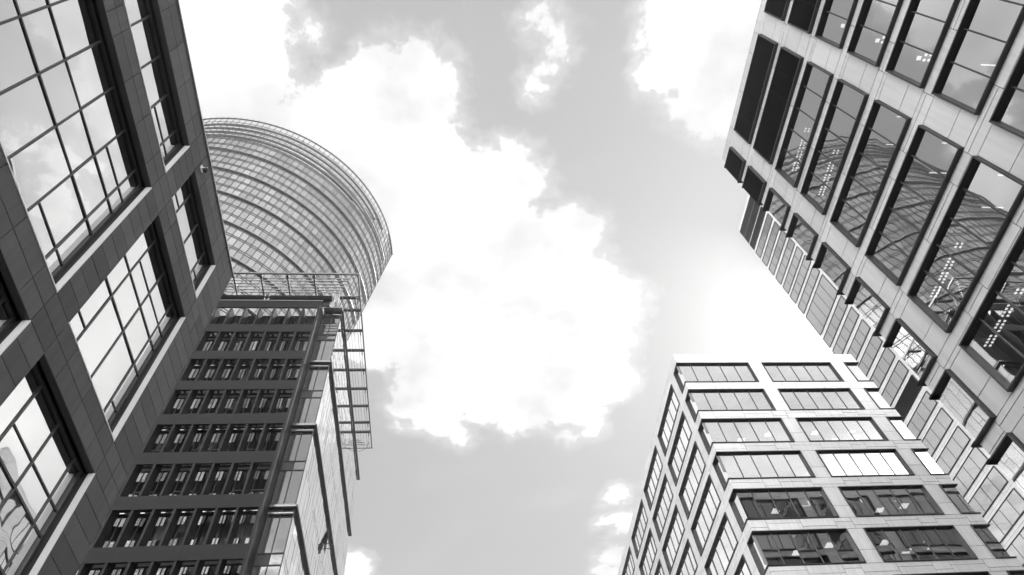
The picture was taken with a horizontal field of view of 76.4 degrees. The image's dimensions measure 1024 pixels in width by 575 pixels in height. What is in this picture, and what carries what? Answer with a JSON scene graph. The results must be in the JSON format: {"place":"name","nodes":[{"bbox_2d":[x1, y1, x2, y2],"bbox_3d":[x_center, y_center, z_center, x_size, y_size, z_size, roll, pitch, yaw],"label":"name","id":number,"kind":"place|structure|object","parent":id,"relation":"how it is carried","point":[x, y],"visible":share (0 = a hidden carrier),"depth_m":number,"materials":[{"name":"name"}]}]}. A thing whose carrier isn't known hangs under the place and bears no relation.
{"place":"outdoors","nodes":[
{"label":"outdoors","id":0,"kind":"place"},
{"bbox_2d":[0,0,233,574],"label":"stone office building","id":1,"kind":"structure","parent":0,"point":[116,272],"depth_m":18.71,"materials":[{"name":"stone"}]},
{"bbox_2d":[0,247,30,354],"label":"window","id":2,"kind":"structure","parent":1,"relation":"in","point":[10,327],"depth_m":15.28,"materials":[{"name":"glass"}]},
{"bbox_2d":[0,352,94,574],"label":"window","id":3,"kind":"structure","parent":1,"relation":"in","point":[43,480],"depth_m":16.48,"materials":[{"name":"glass"}]},
{"bbox_2d":[0,0,151,292],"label":"window","id":4,"kind":"structure","parent":1,"relation":"in","point":[65,143],"depth_m":17.70,"materials":[{"name":"glass"}]},
{"bbox_2d":[68,214,185,441],"bbox_3d":[-12.436,1.036,21.169,0.560,6.442,4.460,1,-57,-6],"label":"window","id":5,"kind":"structure","parent":1,"relation":"in","point":[122,333],"depth_m":21.28,"materials":[{"name":"glass"}]},
{"bbox_2d":[123,0,189,172],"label":"window","id":6,"kind":"structure","parent":1,"relation":"in","point":[139,14],"depth_m":23.17,"materials":[{"name":"glass"}]},
{"bbox_2d":[171,170,215,298],"bbox_3d":[-12.887,-2.122,25.971,0.560,2.612,4.460,1,-57,-6],"label":"window","id":7,"kind":"structure","parent":1,"relation":"in","point":[183,201],"depth_m":26.58,"materials":[{"name":"glass"}]},
{"bbox_2d":[200,165,207,172],"bbox_3d":[-12.506,-4.797,26.488,0.275,0.380,0.240,1,-57,-6],"label":"security camera","id":8,"kind":"object","parent":1,"relation":"attached to","point":[204,169],"visible":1,"depth_m":26.45,"materials":[{"name":"white paint"}]},
{"bbox_2d":[179,0,833,574],"label":"sky","id":9,"kind":"structure","parent":0,"point":[553,189],"materials":[{"name":"white"}]},
{"bbox_2d":[618,354,1023,574],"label":"end office block","id":10,"kind":"structure","parent":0,"point":[791,464],"depth_m":53.13,"materials":[{"name":"concrete"}]},
{"bbox_2d":[622,546,634,574],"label":"window","id":11,"kind":"structure","parent":10,"relation":"in","point":[629,566],"depth_m":77.37,"materials":[{"name":"white glass"}]},
{"bbox_2d":[631,499,647,558],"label":"window","id":12,"kind":"structure","parent":10,"relation":"in","point":[641,521],"depth_m":73.47,"materials":[{"name":"white glass"}]},
{"bbox_2d":[639,528,656,574],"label":"window","id":13,"kind":"structure","parent":10,"relation":"in","point":[650,550],"depth_m":70.17,"materials":[{"name":"white glass"}]},
{"bbox_2d":[643,445,662,510],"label":"window","id":14,"kind":"structure","parent":10,"relation":"in","point":[654,472],"depth_m":68.76,"materials":[{"name":"white glass"}]},
{"bbox_2d":[654,559,663,574],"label":"window","id":15,"kind":"structure","parent":10,"relation":"in","point":[659,570],"depth_m":66.47,"materials":[{"name":"white glass"}]},
{"bbox_2d":[652,473,672,541],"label":"window","id":16,"kind":"structure","parent":10,"relation":"in","point":[665,497],"depth_m":65.69,"materials":[{"name":"white glass"}]},
{"bbox_2d":[657,384,679,456],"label":"window","id":17,"kind":"structure","parent":10,"relation":"in","point":[672,404],"depth_m":64.24,"materials":[{"name":"white glass"}]},
{"bbox_2d":[662,504,684,574],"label":"window","id":18,"kind":"structure","parent":10,"relation":"in","point":[676,529],"depth_m":62.55,"materials":[{"name":"white glass"}]},
{"bbox_2d":[667,411,691,486],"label":"window","id":19,"kind":"structure","parent":10,"relation":"in","point":[682,438],"depth_m":61.07,"materials":[{"name":"white glass"}]},
{"bbox_2d":[675,538,697,574],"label":"window","id":20,"kind":"structure","parent":10,"relation":"in","point":[687,565],"depth_m":58.85,"materials":[{"name":"white glass"}]},
{"bbox_2d":[678,441,705,519],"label":"window","id":21,"kind":"structure","parent":10,"relation":"in","point":[696,465],"depth_m":57.92,"materials":[{"name":"white glass"}]},
{"bbox_2d":[691,474,720,556],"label":"window","id":22,"kind":"structure","parent":10,"relation":"in","point":[709,504],"depth_m":54.85,"materials":[{"name":"white glass"}]},
{"bbox_2d":[673,362,759,393],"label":"window","id":23,"kind":"structure","parent":10,"relation":"in","point":[684,372],"depth_m":61.10,"materials":[{"name":"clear glass"}]},
{"bbox_2d":[704,512,738,574],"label":"window","id":24,"kind":"structure","parent":10,"relation":"in","point":[725,543],"depth_m":51.49,"materials":[{"name":"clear glass"}]},
{"bbox_2d":[685,388,775,422],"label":"window","id":25,"kind":"structure","parent":10,"relation":"in","point":[757,399],"depth_m":57.98,"materials":[{"name":"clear glass"}]},
{"bbox_2d":[734,554,751,574],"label":"window","id":26,"kind":"structure","parent":10,"relation":"in","point":[742,568],"depth_m":47.88,"materials":[{"name":"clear glass"}]},
{"bbox_2d":[698,418,794,454],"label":"window","id":27,"kind":"structure","parent":10,"relation":"in","point":[719,430],"depth_m":54.88,"materials":[{"name":"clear glass"}]},
{"bbox_2d":[712,450,815,490],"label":"window","id":28,"kind":"structure","parent":10,"relation":"in","point":[727,465],"depth_m":51.78,"materials":[{"name":"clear glass"}]},
{"bbox_2d":[728,487,838,531],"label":"window","id":29,"kind":"structure","parent":10,"relation":"in","point":[746,504],"depth_m":48.67,"materials":[{"name":"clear glass"}]},
{"bbox_2d":[761,362,843,381],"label":"window","id":30,"kind":"structure","parent":10,"relation":"in","point":[777,371],"depth_m":61.89,"materials":[{"name":"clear glass"}]},
{"bbox_2d":[747,528,866,574],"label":"window","id":31,"kind":"structure","parent":10,"relation":"in","point":[799,547],"depth_m":45.56,"materials":[{"name":"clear glass"}]},
{"bbox_2d":[777,388,864,409],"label":"window","id":32,"kind":"structure","parent":10,"relation":"in","point":[795,398],"depth_m":58.79,"materials":[{"name":"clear glass"}]},
{"bbox_2d":[795,417,888,441],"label":"window","id":33,"kind":"structure","parent":10,"relation":"in","point":[817,429],"depth_m":55.69,"materials":[{"name":"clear glass"}]},
{"bbox_2d":[843,362,873,381],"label":"window","id":34,"kind":"structure","parent":10,"relation":"in","point":[853,368],"depth_m":62.37,"materials":[{"name":"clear glass"}]},
{"bbox_2d":[815,449,914,476],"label":"window","id":35,"kind":"structure","parent":10,"relation":"in","point":[839,462],"depth_m":52.57,"materials":[{"name":"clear glass"}]},
{"bbox_2d":[863,388,895,408],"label":"window","id":36,"kind":"structure","parent":10,"relation":"in","point":[873,393],"depth_m":59.34,"materials":[{"name":"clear glass"}]},
{"bbox_2d":[838,484,944,516],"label":"window","id":37,"kind":"structure","parent":10,"relation":"in","point":[875,500],"depth_m":49.47,"materials":[{"name":"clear glass"}]},
{"bbox_2d":[886,416,920,439],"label":"window","id":38,"kind":"structure","parent":10,"relation":"in","point":[895,421],"depth_m":56.25,"materials":[{"name":"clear glass"}]},
{"bbox_2d":[863,525,977,562],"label":"window","id":39,"kind":"structure","parent":10,"relation":"in","point":[934,542],"depth_m":46.36,"materials":[{"name":"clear glass"}]},
{"bbox_2d":[911,448,948,474],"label":"window","id":40,"kind":"structure","parent":10,"relation":"in","point":[921,453],"depth_m":53.11,"materials":[{"name":"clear glass"}]},
{"bbox_2d":[894,571,990,574],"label":"window","id":41,"kind":"structure","parent":10,"relation":"in","point":[975,572],"depth_m":44.35,"materials":[{"name":"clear glass"}]},
{"bbox_2d":[939,484,980,513],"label":"window","id":42,"kind":"structure","parent":10,"relation":"in","point":[953,494],"depth_m":49.99,"materials":[{"name":"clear glass"}]},
{"bbox_2d":[970,524,1016,558],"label":"window","id":43,"kind":"structure","parent":10,"relation":"in","point":[981,530],"depth_m":46.90,"materials":[{"name":"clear glass"}]},
{"bbox_2d":[1006,570,1023,574],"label":"window","id":44,"kind":"structure","parent":10,"relation":"in","point":[1010,572],"depth_m":44.78,"materials":[{"name":"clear glass"}]},
{"bbox_2d":[722,0,1023,492],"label":"panelled office block","id":45,"kind":"structure","parent":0,"point":[873,156],"depth_m":30.51,"materials":[{"name":"grey concrete"}]},
{"bbox_2d":[724,146,745,182],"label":"louvre window","id":46,"kind":"structure","parent":45,"relation":"in","point":[735,164],"depth_m":49.16,"materials":[{"name":"metal"}]},
{"bbox_2d":[742,166,766,204],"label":"louvre window","id":47,"kind":"structure","parent":45,"relation":"in","point":[754,184],"depth_m":46.05,"materials":[{"name":"metal"}]},
{"bbox_2d":[734,34,778,143],"bbox_3d":[17.267,-14.047,46.257,0.310,2.920,6.970,1,-57,-6],"label":"louvre window","id":48,"kind":"structure","parent":45,"relation":"in","point":[765,49],"depth_m":46.06,"materials":[{"name":"metal"}]},
{"bbox_2d":[762,187,790,230],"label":"window","id":49,"kind":"structure","parent":45,"relation":"in","point":[774,203],"depth_m":43.09,"materials":[{"name":"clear glass"}]},
{"bbox_2d":[764,0,790,20],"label":"louvre window","id":50,"kind":"structure","parent":45,"relation":"in","point":[778,9],"depth_m":42.98,"materials":[{"name":"metal"}]},
{"bbox_2d":[753,47,803,163],"bbox_3d":[17.560,-11.994,43.136,0.310,2.920,6.970,1,-57,-6],"label":"louvre window","id":51,"kind":"structure","parent":45,"relation":"in","point":[788,65],"depth_m":42.94,"materials":[{"name":"metal"}]},
{"bbox_2d":[785,213,818,259],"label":"window","id":52,"kind":"structure","parent":45,"relation":"in","point":[799,229],"depth_m":39.92,"materials":[{"name":"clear glass"}]},
{"bbox_2d":[787,0,820,33],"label":"louvre window","id":53,"kind":"structure","parent":45,"relation":"in","point":[803,13],"depth_m":39.79,"materials":[{"name":"metal"}]},
{"bbox_2d":[775,61,833,187],"bbox_3d":[17.854,-9.941,40.015,0.310,2.920,6.970,1,-57,-6],"label":"window","id":54,"kind":"structure","parent":45,"relation":"in","point":[815,84],"depth_m":39.98,"materials":[{"name":"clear glass"}]},
{"bbox_2d":[812,242,850,294],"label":"window","id":55,"kind":"structure","parent":45,"relation":"in","point":[827,259],"depth_m":36.80,"materials":[{"name":"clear glass"}]},
{"bbox_2d":[800,79,869,214],"bbox_3d":[18.148,-7.888,36.894,0.310,2.920,6.970,1,-57,-6],"label":"window","id":56,"kind":"structure","parent":45,"relation":"in","point":[847,104],"depth_m":36.84,"materials":[{"name":"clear glass"}]},
{"bbox_2d":[814,0,857,48],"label":"window","id":57,"kind":"structure","parent":45,"relation":"in","point":[836,17],"depth_m":36.73,"materials":[{"name":"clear glass"}]},
{"bbox_2d":[844,277,890,335],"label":"window","id":58,"kind":"structure","parent":45,"relation":"in","point":[871,306],"depth_m":33.64,"materials":[{"name":"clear glass"}]},
{"bbox_2d":[829,100,911,246],"bbox_3d":[18.441,-5.836,33.773,0.310,2.920,6.970,1,-57,-6],"label":"window","id":59,"kind":"structure","parent":45,"relation":"in","point":[885,129],"depth_m":33.70,"materials":[{"name":"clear glass"}]},
{"bbox_2d":[846,0,903,66],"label":"window","id":60,"kind":"structure","parent":45,"relation":"in","point":[876,20],"depth_m":33.45,"materials":[{"name":"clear glass"}]},
{"bbox_2d":[882,318,937,385],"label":"window","id":61,"kind":"structure","parent":45,"relation":"in","point":[919,357],"depth_m":30.51,"materials":[{"name":"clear glass"}]},
{"bbox_2d":[865,125,963,285],"bbox_3d":[18.735,-3.783,30.652,0.310,2.920,6.970,1,-57,-6],"label":"window","id":62,"kind":"structure","parent":45,"relation":"in","point":[930,161],"depth_m":30.54,"materials":[{"name":"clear glass"}]},
{"bbox_2d":[885,0,959,88],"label":"window","id":63,"kind":"structure","parent":45,"relation":"in","point":[925,25],"depth_m":30.15,"materials":[{"name":"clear glass"}]},
{"bbox_2d":[929,369,996,447],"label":"window","id":64,"kind":"structure","parent":45,"relation":"in","point":[968,409],"depth_m":27.37,"materials":[{"name":"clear glass"}]},
{"bbox_2d":[907,155,1023,332],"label":"window","id":65,"kind":"structure","parent":45,"relation":"in","point":[987,197],"depth_m":27.41,"materials":[{"name":"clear glass"}]},
{"bbox_2d":[931,0,1023,114],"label":"window","id":66,"kind":"structure","parent":45,"relation":"in","point":[986,33],"depth_m":26.85,"materials":[{"name":"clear glass"}]},
{"bbox_2d":[959,227,1023,391],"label":"window","id":67,"kind":"structure","parent":45,"relation":"in","point":[994,338],"depth_m":25.49,"materials":[{"name":"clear glass"}]},
{"bbox_2d":[986,432,1023,492],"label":"window","id":68,"kind":"structure","parent":45,"relation":"in","point":[1009,454],"depth_m":25.09,"materials":[{"name":"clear glass"}]},
{"bbox_2d":[989,48,1023,138],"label":"window","id":69,"kind":"structure","parent":45,"relation":"in","point":[1008,114],"depth_m":25.12,"materials":[{"name":"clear glass"}]},
{"bbox_2d":[739,195,1023,567],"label":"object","id":70,"kind":"structure","parent":0,"point":[993,495],"depth_m":106.88,"materials":[{"name":"metal"}]},
{"bbox_2d":[740,197,754,236],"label":"louvre window","id":71,"kind":"structure","parent":70,"relation":"in","point":[751,201],"depth_m":159.53,"materials":[{"name":"metal"}]},
{"bbox_2d":[744,202,759,242],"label":"louvre window","id":72,"kind":"structure","parent":70,"relation":"in","point":[755,210],"depth_m":156.94,"materials":[{"name":"metal"}]},
{"bbox_2d":[749,206,765,249],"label":"louvre window","id":73,"kind":"structure","parent":70,"relation":"in","point":[761,215],"depth_m":154.28,"materials":[{"name":"metal"}]},
{"bbox_2d":[755,213,772,257],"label":"window","id":74,"kind":"structure","parent":70,"relation":"in","point":[768,221],"depth_m":150.89,"materials":[{"name":"grey glass"}]},
{"bbox_2d":[762,221,779,266],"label":"window","id":75,"kind":"structure","parent":70,"relation":"in","point":[775,229],"depth_m":147.97,"materials":[{"name":"grey glass"}]},
{"bbox_2d":[769,231,785,274],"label":"window","id":76,"kind":"structure","parent":70,"relation":"in","point":[781,240],"depth_m":144.86,"materials":[{"name":"grey glass"}]},
{"bbox_2d":[776,238,794,284],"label":"window","id":77,"kind":"structure","parent":70,"relation":"in","point":[790,245],"depth_m":141.44,"materials":[{"name":"grey glass"}]},
{"bbox_2d":[783,246,802,293],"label":"window","id":78,"kind":"structure","parent":70,"relation":"in","point":[797,255],"depth_m":138.47,"materials":[{"name":"grey glass"}]},
{"bbox_2d":[790,255,810,303],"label":"window","id":79,"kind":"structure","parent":70,"relation":"in","point":[805,264],"depth_m":135.36,"materials":[{"name":"grey glass"}]},
{"bbox_2d":[798,264,819,313],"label":"window","id":80,"kind":"structure","parent":70,"relation":"in","point":[814,273],"depth_m":132.32,"materials":[{"name":"grey glass"}]},
{"bbox_2d":[806,274,836,335],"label":"window","id":81,"kind":"structure","parent":70,"relation":"in","point":[824,297],"depth_m":127.65,"materials":[{"name":"grey glass"}]},
{"bbox_2d":[823,295,847,347],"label":"window","id":82,"kind":"structure","parent":70,"relation":"in","point":[840,309],"depth_m":123.03,"materials":[{"name":"grey glass"}]},
{"bbox_2d":[832,307,858,353],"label":"window","id":83,"kind":"structure","parent":70,"relation":"in","point":[851,319],"depth_m":119.66,"materials":[{"name":"grey glass"}]},
{"bbox_2d":[847,319,870,359],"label":"window","id":84,"kind":"structure","parent":70,"relation":"in","point":[860,336],"depth_m":115.86,"materials":[{"name":"grey glass"}]},
{"bbox_2d":[858,332,882,376],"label":"window","id":85,"kind":"structure","parent":70,"relation":"in","point":[874,344],"depth_m":112.83,"materials":[{"name":"grey glass"}]},
{"bbox_2d":[870,348,894,387],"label":"window","id":86,"kind":"structure","parent":70,"relation":"in","point":[887,357],"depth_m":109.62,"materials":[{"name":"grey glass"}]},
{"bbox_2d":[881,360,908,406],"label":"window","id":87,"kind":"structure","parent":70,"relation":"in","point":[900,372],"depth_m":106.66,"materials":[{"name":"grey glass"}]},
{"bbox_2d":[894,375,922,421],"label":"louvre window","id":88,"kind":"structure","parent":70,"relation":"in","point":[911,390],"depth_m":103.55,"materials":[{"name":"metal"}]},
{"bbox_2d":[906,391,937,438],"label":"window","id":89,"kind":"structure","parent":70,"relation":"in","point":[925,407],"depth_m":100.56,"materials":[{"name":"grey glass"}]},
{"bbox_2d":[921,407,952,456],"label":"window","id":90,"kind":"structure","parent":70,"relation":"in","point":[941,423],"depth_m":97.30,"materials":[{"name":"grey glass"}]},
{"bbox_2d":[935,426,970,472],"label":"window","id":91,"kind":"structure","parent":70,"relation":"in","point":[958,441],"depth_m":94.32,"materials":[{"name":"grey glass"}]},
{"bbox_2d":[953,448,987,497],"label":"window","id":92,"kind":"structure","parent":70,"relation":"in","point":[975,461],"depth_m":91.25,"materials":[{"name":"grey glass"}]},
{"bbox_2d":[968,466,1007,516],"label":"window","id":93,"kind":"structure","parent":70,"relation":"in","point":[994,482],"depth_m":88.08,"materials":[{"name":"grey glass"}]},
{"bbox_2d":[987,488,1023,542],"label":"window","id":94,"kind":"structure","parent":70,"relation":"in","point":[1011,509],"depth_m":85.08,"materials":[{"name":"grey glass"}]},
{"bbox_2d":[1006,526,1023,566],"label":"window","id":95,"kind":"structure","parent":70,"relation":"in","point":[1016,547],"depth_m":83.36,"materials":[{"name":"grey glass"}]},
{"label":"ground","id":96,"kind":"structure","parent":0,"visible":0},
{"bbox_2d":[76,272,372,574],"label":"finned office tower","id":97,"kind":"structure","parent":96,"relation":"on","point":[246,461],"depth_m":49.02,"materials":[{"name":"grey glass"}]},
{"bbox_2d":[203,117,392,342],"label":"round glass tower","id":98,"kind":"structure","parent":96,"relation":"on","point":[281,211],"depth_m":112.83,"materials":[{"name":"glass"}]}
]}

